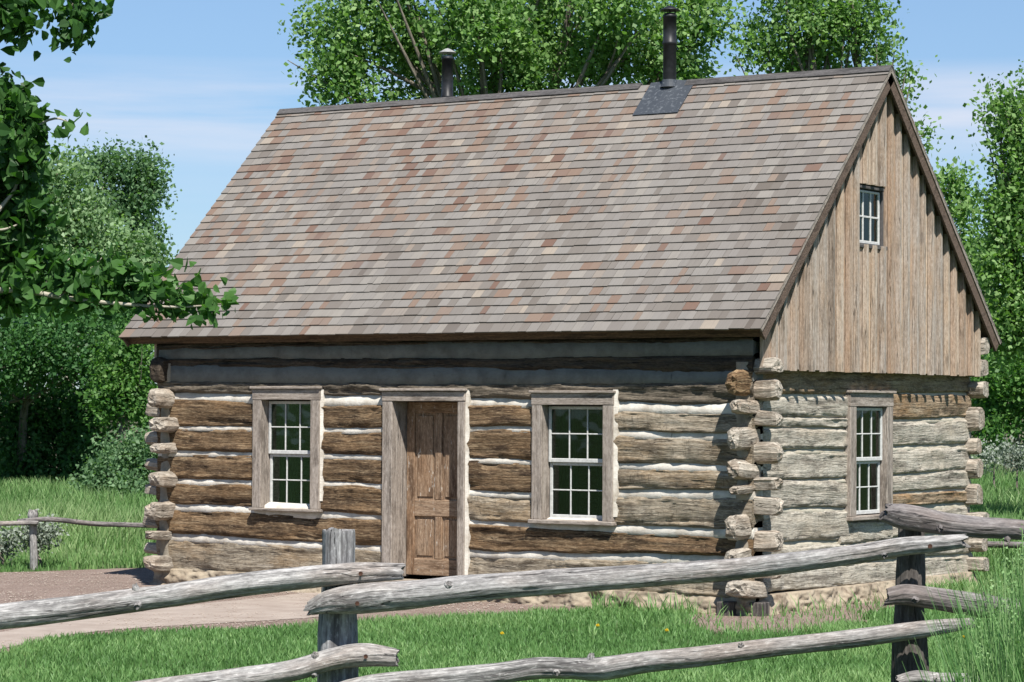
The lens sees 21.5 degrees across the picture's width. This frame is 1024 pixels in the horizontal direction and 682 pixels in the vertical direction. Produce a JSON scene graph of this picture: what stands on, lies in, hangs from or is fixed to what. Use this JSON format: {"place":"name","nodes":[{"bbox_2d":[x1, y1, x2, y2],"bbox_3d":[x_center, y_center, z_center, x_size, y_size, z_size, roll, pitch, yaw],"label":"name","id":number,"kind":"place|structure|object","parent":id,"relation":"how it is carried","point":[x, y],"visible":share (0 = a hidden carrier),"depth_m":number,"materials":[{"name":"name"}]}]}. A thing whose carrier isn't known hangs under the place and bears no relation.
{"place":"outdoors","nodes":[
{"label":"outdoors","id":0,"kind":"place"},
{"bbox_2d":[0,593,318,647],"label":"path","id":1,"kind":"structure","parent":0,"point":[283,606],"depth_m":24.51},
{"bbox_2d":[0,568,588,651],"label":"dirt yard","id":2,"kind":"structure","parent":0,"point":[145,574],"depth_m":27.87,"materials":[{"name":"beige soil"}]},
{"bbox_2d":[0,466,1023,597],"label":"grass","id":3,"kind":"structure","parent":0,"point":[101,546],"depth_m":36.95,"materials":[{"name":"green plant"}]},
{"bbox_2d":[0,440,1023,681],"bbox_3d":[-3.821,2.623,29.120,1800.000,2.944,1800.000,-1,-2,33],"label":"ground","id":4,"kind":"structure","parent":0,"point":[974,456],"depth_m":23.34,"materials":[{"name":"green plant"}]},
{"bbox_2d":[0,526,39,564],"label":"sagebrush","id":5,"kind":"object","parent":4,"relation":"on","point":[5,547],"visible":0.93,"depth_m":31.98,"materials":[{"name":"green plant"}]},
{"bbox_2d":[11,509,69,564],"bbox_3d":[-5.587,2.381,31.996,0.674,0.819,0.551,-1,-2,33],"label":"sagebrush","id":6,"kind":"object","parent":4,"relation":"on","point":[43,538],"visible":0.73,"depth_m":31.93,"materials":[{"name":"green plant"}]},
{"bbox_2d":[0,509,149,569],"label":"old fence","id":7,"kind":"object","parent":4,"relation":"on","point":[32,520],"visible":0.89,"depth_m":31.56,"materials":[{"name":"grey wood"}]},
{"bbox_2d":[0,354,157,484],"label":"shade tree","id":8,"kind":"object","parent":4,"relation":"on","point":[63,429],"visible":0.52,"depth_m":59.67,"materials":[{"name":"green plant"}]},
{"bbox_2d":[0,228,160,481],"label":"shade tree","id":9,"kind":"object","parent":4,"relation":"on","point":[30,351],"visible":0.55,"depth_m":56.78,"materials":[{"name":"green plant"}]},
{"bbox_2d":[55,422,158,497],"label":"rounded shrub","id":10,"kind":"object","parent":4,"relation":"on","point":[121,471],"visible":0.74,"depth_m":51.71,"materials":[{"name":"green plant"}]},
{"bbox_2d":[36,135,178,469],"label":"willow tree","id":11,"kind":"object","parent":4,"relation":"on","point":[86,222],"visible":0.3,"depth_m":79.23,"materials":[{"name":"green plant"}]},
{"bbox_2d":[68,319,157,443],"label":"bright shrub","id":12,"kind":"object","parent":4,"relation":"on","point":[122,391],"visible":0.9,"depth_m":54.77,"materials":[{"name":"green plant"}]},
{"bbox_2d":[55,132,181,448],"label":"cottonwood tree","id":13,"kind":"object","parent":4,"relation":"on","point":[140,187],"visible":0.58,"depth_m":91.61,"materials":[{"name":"green plant"}]},
{"bbox_2d":[0,0,239,329],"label":"cottonwood tree","id":14,"kind":"object","parent":4,"relation":"on","point":[27,216],"visible":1,"depth_m":14.96,"materials":[{"name":"green plant"}]},
{"bbox_2d":[0,503,1023,681],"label":"rail fence","id":15,"kind":"object","parent":4,"relation":"on","point":[341,601],"visible":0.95,"depth_m":11.77,"materials":[{"name":"grey wood"}]},
{"bbox_2d":[277,0,758,106],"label":"cottonwood tree","id":16,"kind":"object","parent":4,"relation":"on","point":[523,35],"visible":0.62,"depth_m":45.62,"materials":[{"name":"green plant"}]},
{"bbox_2d":[119,5,1001,616],"bbox_3d":[0.556,-0.428,29.247,7.854,6.212,5.578,-1,-2,33],"label":"log cabin","id":17,"kind":"object","parent":4,"relation":"on","point":[669,317],"visible":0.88,"depth_m":27.37,"materials":[{"name":"wood"}]},
{"bbox_2d":[248,386,323,512],"bbox_3d":[-2.279,1.125,28.215,0.919,1.299,0.362,-1,-2,33],"label":"window","id":18,"kind":"structure","parent":17,"relation":"in","point":[264,452],"depth_m":28.29,"materials":[{"name":"white paint"}]},
{"bbox_2d":[406,402,457,575],"bbox_3d":[-0.735,1.497,27.332,0.796,1.759,0.040,-1,-2,33],"label":"door","id":19,"kind":"structure","parent":17,"relation":"in","point":[432,427],"depth_m":27.37,"materials":[{"name":"brown wood"}]},
{"bbox_2d":[528,390,617,525],"bbox_3d":[0.657,1.131,26.272,0.968,1.298,0.362,-1,-2,33],"label":"window","id":20,"kind":"structure","parent":17,"relation":"in","point":[543,402],"depth_m":26.35,"materials":[{"name":"white paint"}]},
{"bbox_2d":[844,390,896,520],"bbox_3d":[3.538,1.147,27.209,0.270,1.294,1.012,-1,-2,33],"label":"window","id":21,"kind":"structure","parent":17,"relation":"in","point":[869,438],"depth_m":27.25,"materials":[{"name":"white paint"}]},
{"bbox_2d":[860,184,886,250],"bbox_3d":[3.562,-1.238,27.049,0.113,0.633,0.689,-1,-2,33],"label":"window","id":22,"kind":"structure","parent":17,"relation":"in","point":[871,203],"depth_m":27.16,"materials":[{"name":"white paint"}]},
{"bbox_2d":[576,573,983,638],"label":"weeds","id":23,"kind":"object","parent":4,"relation":"on","point":[656,622],"visible":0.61,"depth_m":24.77,"materials":[{"name":"green plant"}]},
{"bbox_2d":[684,600,893,633],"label":"bare soil","id":24,"kind":"structure","parent":4,"relation":"on","point":[729,619],"depth_m":24.65,"materials":[{"name":"brown soil"}]},
{"bbox_2d":[723,0,953,160],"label":"cottonwood tree","id":25,"kind":"object","parent":4,"relation":"on","point":[838,21],"visible":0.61,"depth_m":49.82,"materials":[{"name":"green plant"}]},
{"bbox_2d":[931,146,996,319],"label":"cottonwood tree","id":26,"kind":"object","parent":4,"relation":"on","point":[953,198],"visible":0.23,"depth_m":54.84,"materials":[{"name":"green plant"}]},
{"bbox_2d":[961,59,1023,383],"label":"cottonwood tree","id":27,"kind":"object","parent":4,"relation":"on","point":[1001,261],"visible":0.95,"depth_m":43.79,"materials":[{"name":"green plant"}]},
{"bbox_2d":[972,435,1016,486],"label":"sagebrush","id":28,"kind":"object","parent":4,"relation":"on","point":[985,456],"visible":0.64,"depth_m":59.93,"materials":[{"name":"green plant"}]},
{"bbox_2d":[970,350,1023,472],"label":"green shrub","id":29,"kind":"object","parent":4,"relation":"on","point":[1002,404],"visible":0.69,"depth_m":69.81,"materials":[{"name":"green plant"}]},
{"bbox_2d":[971,347,1023,472],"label":"tangled tree","id":30,"kind":"object","parent":4,"relation":"on","point":[1021,432],"visible":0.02,"depth_m":78.25,"materials":[{"name":"green plant"}]},
{"bbox_2d":[988,541,1023,547],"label":"pole fence","id":31,"kind":"object","parent":4,"relation":"on","point":[992,544],"visible":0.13,"depth_m":31.95,"materials":[{"name":"grey wood"}]},
{"bbox_2d":[990,435,1023,493],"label":"sagebrush","id":32,"kind":"object","parent":4,"relation":"on","point":[1008,462],"visible":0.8,"depth_m":55.97,"materials":[{"name":"green plant"}]},
{"bbox_2d":[1014,451,1023,471],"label":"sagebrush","id":33,"kind":"object","parent":4,"relation":"on","point":[1022,457],"visible":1,"depth_m":55.15,"materials":[{"name":"green plant"}]},
{"bbox_2d":[0,0,1023,388],"label":"sky","id":34,"kind":"structure","parent":0,"point":[205,80],"materials":[{"name":"blue"}]},
{"bbox_2d":[902,524,1023,681],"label":"tall grass","id":35,"kind":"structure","parent":0,"point":[1007,665],"depth_m":10.22,"materials":[{"name":"green plant"}]}
]}

